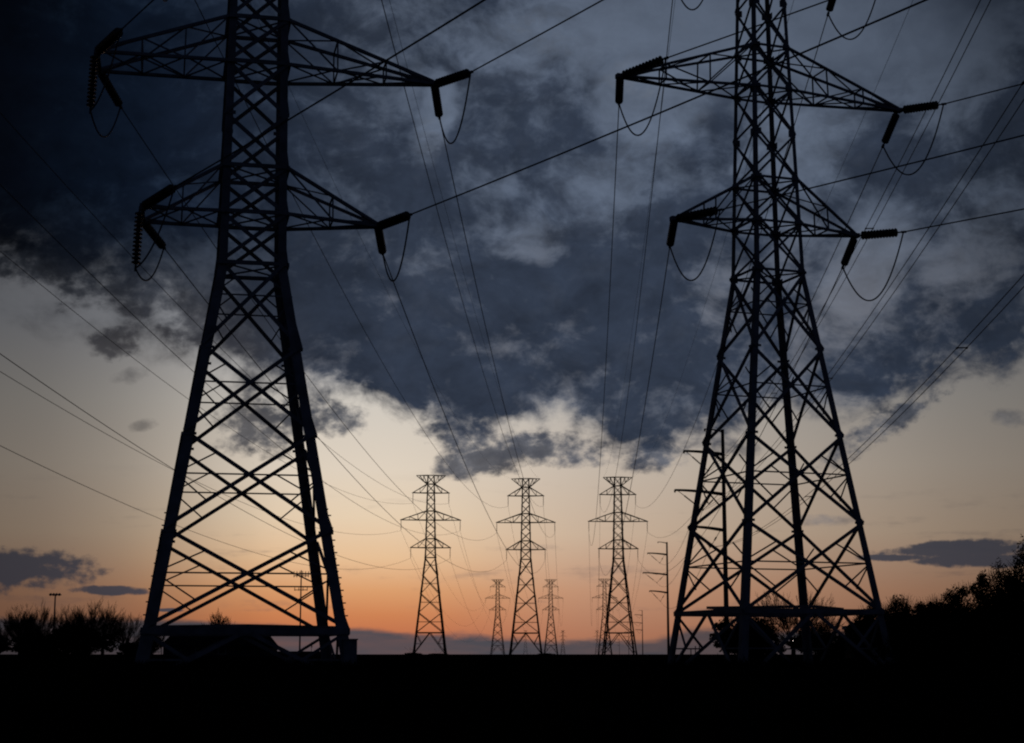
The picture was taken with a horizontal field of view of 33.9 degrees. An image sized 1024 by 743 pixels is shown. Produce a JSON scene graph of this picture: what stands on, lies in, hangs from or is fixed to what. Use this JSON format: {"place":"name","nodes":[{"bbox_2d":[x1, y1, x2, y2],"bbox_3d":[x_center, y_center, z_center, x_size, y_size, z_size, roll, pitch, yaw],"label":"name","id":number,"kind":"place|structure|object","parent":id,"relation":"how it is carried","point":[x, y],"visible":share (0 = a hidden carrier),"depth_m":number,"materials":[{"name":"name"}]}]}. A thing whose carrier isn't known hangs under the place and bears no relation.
{"place":"outdoors","nodes":[
{"label":"outdoors","id":0,"kind":"place"},
{"bbox_2d":[0,652,1023,742],"bbox_3d":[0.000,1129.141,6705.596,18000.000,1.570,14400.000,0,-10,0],"label":"ground","id":1,"kind":"structure","parent":0,"point":[801,719],"depth_m":32.96,"materials":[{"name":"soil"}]},
{"bbox_2d":[0,625,13,653],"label":"bush","id":2,"kind":"object","parent":1,"relation":"on","point":[5,646],"visible":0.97,"depth_m":165.83,"materials":[{"name":"black plant"}]},
{"bbox_2d":[0,603,44,655],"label":"bare tree","id":3,"kind":"object","parent":1,"relation":"on","point":[10,615],"visible":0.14,"depth_m":181.28,"materials":[{"name":"black plant"}]},
{"bbox_2d":[0,607,46,654],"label":"bare tree","id":4,"kind":"object","parent":1,"relation":"on","point":[12,625],"visible":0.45,"depth_m":175.45,"materials":[{"name":"black plant"}]},
{"bbox_2d":[8,623,55,656],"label":"bush","id":5,"kind":"object","parent":1,"relation":"on","point":[30,643],"visible":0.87,"depth_m":164.33,"materials":[{"name":"black plant"}]},
{"bbox_2d":[13,601,63,636],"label":"bare tree","id":6,"kind":"object","parent":1,"relation":"on","point":[42,622],"visible":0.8,"depth_m":173.97,"materials":[{"name":"black plant"}]},
{"bbox_2d":[49,593,61,626],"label":"floodlight pole","id":7,"kind":"object","parent":1,"relation":"on","point":[54,594],"visible":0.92,"depth_m":198.14,"materials":[{"name":"metal"}]},
{"bbox_2d":[50,603,87,630],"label":"bare tree","id":8,"kind":"object","parent":1,"relation":"on","point":[60,621],"visible":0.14,"depth_m":191.57,"materials":[{"name":"black plant"}]},
{"bbox_2d":[52,605,91,629],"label":"bare tree","id":9,"kind":"object","parent":1,"relation":"on","point":[75,621],"visible":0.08,"depth_m":181.80,"materials":[{"name":"black plant"}]},
{"bbox_2d":[42,617,121,656],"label":"bush","id":10,"kind":"object","parent":1,"relation":"on","point":[76,640],"visible":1,"depth_m":161.51,"materials":[{"name":"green plant"}]},
{"bbox_2d":[62,596,111,633],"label":"bare tree","id":11,"kind":"object","parent":1,"relation":"on","point":[77,614],"visible":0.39,"depth_m":178.79,"materials":[{"name":"black plant"}]},
{"bbox_2d":[79,600,130,656],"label":"bare tree","id":12,"kind":"object","parent":1,"relation":"on","point":[108,621],"visible":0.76,"depth_m":175.37,"materials":[{"name":"black plant"}]},
{"bbox_2d":[105,612,142,645],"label":"bare tree","id":13,"kind":"object","parent":1,"relation":"on","point":[131,634],"visible":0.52,"depth_m":177.74,"materials":[{"name":"black plant"}]},
{"bbox_2d":[115,636,158,656],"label":"bush","id":14,"kind":"object","parent":1,"relation":"on","point":[128,649],"visible":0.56,"depth_m":164.79,"materials":[{"name":"black plant"}]},
{"bbox_2d":[138,636,166,656],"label":"bare tree","id":15,"kind":"object","parent":1,"relation":"on","point":[159,638],"visible":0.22,"depth_m":179.94,"materials":[{"name":"black plant"}]},
{"bbox_2d":[201,610,234,624],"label":"bare tree","id":16,"kind":"object","parent":1,"relation":"on","point":[215,620],"visible":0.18,"depth_m":296.32,"materials":[{"name":"black plant"}]},
{"bbox_2d":[160,636,276,655],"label":"house","id":17,"kind":"structure","parent":1,"relation":"on","point":[191,645],"depth_m":224.94,"materials":[{"name":"black"}]},
{"bbox_2d":[173,647,180,653],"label":"window","id":18,"kind":"structure","parent":17,"relation":"in","point":[178,649],"depth_m":224.92,"materials":[{"name":"black glass"}]},
{"bbox_2d":[195,647,203,652],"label":"window","id":19,"kind":"structure","parent":17,"relation":"in","point":[197,649],"depth_m":224.92,"materials":[{"name":"black glass"}]},
{"bbox_2d":[218,647,225,653],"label":"window","id":20,"kind":"structure","parent":17,"relation":"in","point":[221,650],"depth_m":224.92,"materials":[{"name":"black glass"}]},
{"bbox_2d":[243,647,249,655],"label":"door","id":21,"kind":"structure","parent":17,"relation":"in","point":[246,650],"depth_m":224.81,"materials":[{"name":"grey wood"}]},
{"bbox_2d":[86,0,473,664],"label":"lattice tower","id":22,"kind":"structure","parent":1,"relation":"on","point":[298,412],"depth_m":85.71,"materials":[{"name":"metal"}]},
{"bbox_2d":[121,0,153,29],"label":"conductor","id":23,"kind":"object","parent":22,"relation":"attached to","point":[136,15],"visible":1,"depth_m":80.56,"materials":[{"name":"metal"}]},
{"bbox_2d":[122,109,494,539],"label":"conductor","id":24,"kind":"object","parent":22,"relation":"hanging from","point":[262,314],"visible":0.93,"depth_m":129.88,"materials":[{"name":"metal"}]},
{"bbox_2d":[175,0,485,186],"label":"conductor","id":25,"kind":"object","parent":22,"relation":"attached to","point":[399,52],"visible":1,"depth_m":66.62,"materials":[{"name":"metal"}]},
{"bbox_2d":[165,250,501,571],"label":"conductor","id":26,"kind":"object","parent":22,"relation":"hanging from","point":[287,401],"visible":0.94,"depth_m":119.65,"materials":[{"name":"metal"}]},
{"bbox_2d":[195,0,507,507],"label":"conductor","id":27,"kind":"object","parent":22,"relation":"hanging from","point":[320,248],"visible":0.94,"depth_m":145.76,"materials":[{"name":"metal"}]},
{"bbox_2d":[250,3,510,478],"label":"ground wire","id":28,"kind":"object","parent":22,"relation":"attached to","point":[360,237],"visible":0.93,"depth_m":153.51,"materials":[{"name":"metal"}]},
{"bbox_2d":[389,0,532,471],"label":"ground wire","id":29,"kind":"object","parent":22,"relation":"attached to","point":[444,205],"visible":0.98,"depth_m":149.20,"materials":[{"name":"metal"}]},
{"bbox_2d":[381,0,541,506],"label":"conductor","id":30,"kind":"object","parent":22,"relation":"attached to","point":[438,214],"visible":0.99,"depth_m":130.67,"materials":[{"name":"metal"}]},
{"bbox_2d":[384,256,544,573],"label":"conductor","id":31,"kind":"object","parent":22,"relation":"hanging from","point":[438,398],"visible":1,"depth_m":120.86,"materials":[{"name":"metal"}]},
{"bbox_2d":[442,132,554,536],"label":"conductor","id":32,"kind":"object","parent":22,"relation":"hanging from","point":[480,303],"visible":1,"depth_m":125.37,"materials":[{"name":"metal"}]},
{"bbox_2d":[472,0,603,71],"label":"conductor","id":33,"kind":"object","parent":22,"relation":"attached to","point":[538,35],"visible":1,"depth_m":82.40,"materials":[{"name":"metal"}]},
{"bbox_2d":[411,0,926,214],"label":"conductor","id":34,"kind":"object","parent":22,"relation":"attached to","point":[831,40],"visible":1,"depth_m":67.56,"materials":[{"name":"metal"}]},
{"bbox_2d":[264,651,320,655],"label":"wall","id":35,"kind":"structure","parent":1,"relation":"on","point":[303,653],"depth_m":220.91,"materials":[{"name":"black"}]},
{"bbox_2d":[294,570,308,649],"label":"antenna mast","id":36,"kind":"object","parent":1,"relation":"on","point":[300,605],"visible":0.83,"depth_m":227.66,"materials":[{"name":"metal"}]},
{"bbox_2d":[402,648,422,654],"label":"bush","id":37,"kind":"object","parent":1,"relation":"on","point":[412,653],"visible":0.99,"depth_m":468.17,"materials":[{"name":"black plant"}]},
{"bbox_2d":[400,475,460,653],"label":"lattice tower","id":38,"kind":"structure","parent":1,"relation":"on","point":[434,484],"depth_m":478.21,"materials":[{"name":"metal"}]},
{"bbox_2d":[0,371,400,534],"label":"conductor","id":39,"kind":"object","parent":38,"relation":"attached to","point":[155,460],"visible":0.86,"depth_m":192.38,"materials":[{"name":"metal"}]},
{"bbox_2d":[0,445,409,568],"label":"conductor","id":40,"kind":"object","parent":38,"relation":"attached to","point":[138,509],"visible":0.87,"depth_m":177.15,"materials":[{"name":"metal"}]},
{"bbox_2d":[0,251,410,503],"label":"conductor","id":41,"kind":"object","parent":38,"relation":"attached to","point":[143,365],"visible":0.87,"depth_m":178.79,"materials":[{"name":"metal"}]},
{"bbox_2d":[0,112,448,503],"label":"conductor","id":42,"kind":"object","parent":38,"relation":"attached to","point":[147,272],"visible":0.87,"depth_m":139.27,"materials":[{"name":"metal"}]},
{"bbox_2d":[0,354,449,569],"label":"conductor","id":43,"kind":"object","parent":38,"relation":"attached to","point":[158,459],"visible":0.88,"depth_m":140.42,"materials":[{"name":"metal"}]},
{"bbox_2d":[0,184,455,534],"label":"conductor","id":44,"kind":"object","parent":38,"relation":"attached to","point":[163,343],"visible":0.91,"depth_m":131.71,"materials":[{"name":"metal"}]},
{"bbox_2d":[429,647,447,654],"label":"bush","id":45,"kind":"object","parent":1,"relation":"on","point":[438,653],"visible":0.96,"depth_m":468.29,"materials":[{"name":"black plant"}]},
{"bbox_2d":[485,579,509,654],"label":"lattice tower","id":46,"kind":"structure","parent":1,"relation":"on","point":[500,626],"depth_m":1148.70,"materials":[{"name":"metal"}]},
{"bbox_2d":[496,478,555,654],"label":"lattice tower","id":47,"kind":"structure","parent":1,"relation":"on","point":[529,485],"depth_m":487.02,"materials":[{"name":"metal"}]},
{"bbox_2d":[538,579,561,654],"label":"lattice tower","id":48,"kind":"structure","parent":1,"relation":"on","point":[552,598],"depth_m":1148.85,"materials":[{"name":"metal"}]},
{"bbox_2d":[560,630,564,653],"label":"lattice tower","id":49,"kind":"structure","parent":1,"relation":"on","point":[563,643],"depth_m":3603.76,"materials":[{"name":"metal"}]},
{"bbox_2d":[594,630,599,652],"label":"lattice tower","id":50,"kind":"structure","parent":1,"relation":"on","point":[596,651],"depth_m":3604.44,"materials":[{"name":"metal"}]},
{"bbox_2d":[592,579,616,654],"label":"lattice tower","id":51,"kind":"structure","parent":1,"relation":"on","point":[602,609],"depth_m":1138.76,"materials":[{"name":"metal"}]},
{"bbox_2d":[588,477,647,654],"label":"lattice tower","id":52,"kind":"structure","parent":1,"relation":"on","point":[606,631],"depth_m":483.08,"materials":[{"name":"metal"}]},
{"bbox_2d":[633,610,642,654],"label":"monopole","id":53,"kind":"object","parent":1,"relation":"on","point":[641,630],"visible":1,"depth_m":1146.53,"materials":[{"name":"metal"}]},
{"bbox_2d":[643,542,669,654],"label":"monopole","id":54,"kind":"object","parent":1,"relation":"on","point":[668,634],"visible":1,"depth_m":448.33,"materials":[{"name":"metal"}]},
{"bbox_2d":[674,428,729,655],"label":"monopole","id":55,"kind":"object","parent":1,"relation":"on","point":[723,529],"visible":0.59,"depth_m":222.83,"materials":[{"name":"metal"}]},
{"bbox_2d":[735,1,912,385],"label":"ground wire","id":56,"kind":"object","parent":55,"relation":"attached to","point":[853,140],"visible":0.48,"depth_m":98.87,"materials":[{"name":"metal"}]},
{"bbox_2d":[711,0,990,469],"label":"conductor bundle","id":57,"kind":"object","parent":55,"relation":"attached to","point":[889,182],"visible":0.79,"depth_m":87.83,"materials":[{"name":"metal"}]},
{"bbox_2d":[704,81,1023,509],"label":"conductor bundle","id":58,"kind":"object","parent":55,"relation":"attached to","point":[1022,83],"visible":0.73,"depth_m":77.69,"materials":[{"name":"metal"}]},
{"bbox_2d":[717,274,1023,546],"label":"conductor bundle","id":59,"kind":"object","parent":55,"relation":"attached to","point":[916,390],"visible":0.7,"depth_m":80.63,"materials":[{"name":"metal"}]},
{"bbox_2d":[709,617,780,656],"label":"leafy tree","id":60,"kind":"object","parent":1,"relation":"on","point":[756,640],"visible":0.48,"depth_m":137.25,"materials":[{"name":"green plant"}]},
{"bbox_2d":[752,641,786,656],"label":"bush","id":61,"kind":"object","parent":1,"relation":"on","point":[765,652],"visible":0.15,"depth_m":155.02,"materials":[{"name":"black plant"}]},
{"bbox_2d":[615,0,946,665],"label":"lattice tower","id":62,"kind":"structure","parent":1,"relation":"on","point":[744,611],"depth_m":93.98,"materials":[{"name":"metal"}]},
{"bbox_2d":[589,106,618,543],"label":"conductor","id":63,"kind":"object","parent":62,"relation":"hanging from","point":[609,291],"visible":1,"depth_m":125.46,"materials":[{"name":"metal"}]},
{"bbox_2d":[599,248,669,571],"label":"conductor","id":64,"kind":"object","parent":62,"relation":"hanging from","point":[647,389],"visible":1,"depth_m":125.10,"materials":[{"name":"metal"}]},
{"bbox_2d":[600,0,672,511],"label":"conductor","id":65,"kind":"object","parent":62,"relation":"hanging from","point":[648,225],"visible":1,"depth_m":135.13,"materials":[{"name":"metal"}]},
{"bbox_2d":[612,3,674,448],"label":"ground wire","id":66,"kind":"object","parent":62,"relation":"attached to","point":[648,208],"visible":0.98,"depth_m":158.21,"materials":[{"name":"metal"}]},
{"bbox_2d":[633,1,793,476],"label":"ground wire","id":67,"kind":"object","parent":62,"relation":"attached to","point":[729,224],"visible":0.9,"depth_m":169.95,"materials":[{"name":"metal"}]},
{"bbox_2d":[637,17,827,507],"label":"conductor","id":68,"kind":"object","parent":62,"relation":"hanging from","point":[760,232],"visible":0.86,"depth_m":134.28,"materials":[{"name":"metal"}]},
{"bbox_2d":[638,270,841,574],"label":"conductor","id":69,"kind":"object","parent":62,"relation":"attached to","point":[776,404],"visible":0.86,"depth_m":124.56,"materials":[{"name":"metal"}]},
{"bbox_2d":[668,0,829,57],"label":"conductor","id":70,"kind":"object","parent":62,"relation":"attached to","point":[749,28],"visible":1,"depth_m":87.48,"materials":[{"name":"metal"}]},
{"bbox_2d":[650,148,881,537],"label":"conductor","id":71,"kind":"object","parent":62,"relation":"attached to","point":[818,285],"visible":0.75,"depth_m":123.43,"materials":[{"name":"metal"}]},
{"bbox_2d":[722,135,1023,209],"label":"conductor","id":72,"kind":"object","parent":62,"relation":"attached to","point":[873,172],"visible":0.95,"depth_m":84.22,"materials":[{"name":"metal"}]},
{"bbox_2d":[906,208,1023,231],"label":"conductor","id":73,"kind":"object","parent":62,"relation":"attached to","point":[966,220],"visible":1,"depth_m":91.92,"materials":[{"name":"metal"}]},
{"bbox_2d":[946,84,1020,103],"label":"conductor","id":74,"kind":"object","parent":62,"relation":"attached to","point":[983,93],"visible":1,"depth_m":95.02,"materials":[{"name":"metal"}]},
{"bbox_2d":[755,588,845,656],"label":"bare tree","id":75,"kind":"object","parent":1,"relation":"on","point":[789,623],"visible":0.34,"depth_m":156.66,"materials":[{"name":"plant"}]},
{"bbox_2d":[790,626,844,656],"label":"bush","id":76,"kind":"object","parent":1,"relation":"on","point":[835,649],"visible":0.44,"depth_m":161.47,"materials":[{"name":"black plant"}]},
{"bbox_2d":[842,626,858,657],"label":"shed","id":77,"kind":"structure","parent":1,"relation":"on","point":[848,652],"depth_m":148.85,"materials":[{"name":"black"}]},
{"bbox_2d":[845,603,903,663],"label":"leafy tree","id":78,"kind":"object","parent":1,"relation":"on","point":[864,624],"visible":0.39,"depth_m":129.57,"materials":[{"name":"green plant"}]},
{"bbox_2d":[882,594,933,641],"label":"leafy tree","id":79,"kind":"object","parent":1,"relation":"on","point":[904,610],"visible":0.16,"depth_m":131.96,"materials":[{"name":"black plant"}]},
{"bbox_2d":[912,594,959,658],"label":"leafy tree","id":80,"kind":"object","parent":1,"relation":"on","point":[930,609],"visible":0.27,"depth_m":131.72,"materials":[{"name":"black plant"}]},
{"bbox_2d":[935,580,991,662],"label":"leafy tree","id":81,"kind":"object","parent":1,"relation":"on","point":[955,604],"visible":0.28,"depth_m":129.28,"materials":[{"name":"black plant"}]},
{"bbox_2d":[967,557,1022,663],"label":"leafy tree","id":82,"kind":"object","parent":1,"relation":"on","point":[985,586],"visible":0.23,"depth_m":126.74,"materials":[{"name":"green plant"}]},
{"bbox_2d":[992,534,1023,661],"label":"leafy tree","id":83,"kind":"object","parent":1,"relation":"on","point":[1018,586],"visible":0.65,"depth_m":124.54,"materials":[{"name":"black plant"}]},
{"bbox_2d":[0,0,1023,653],"label":"sky","id":84,"kind":"structure","parent":0,"point":[939,492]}
]}

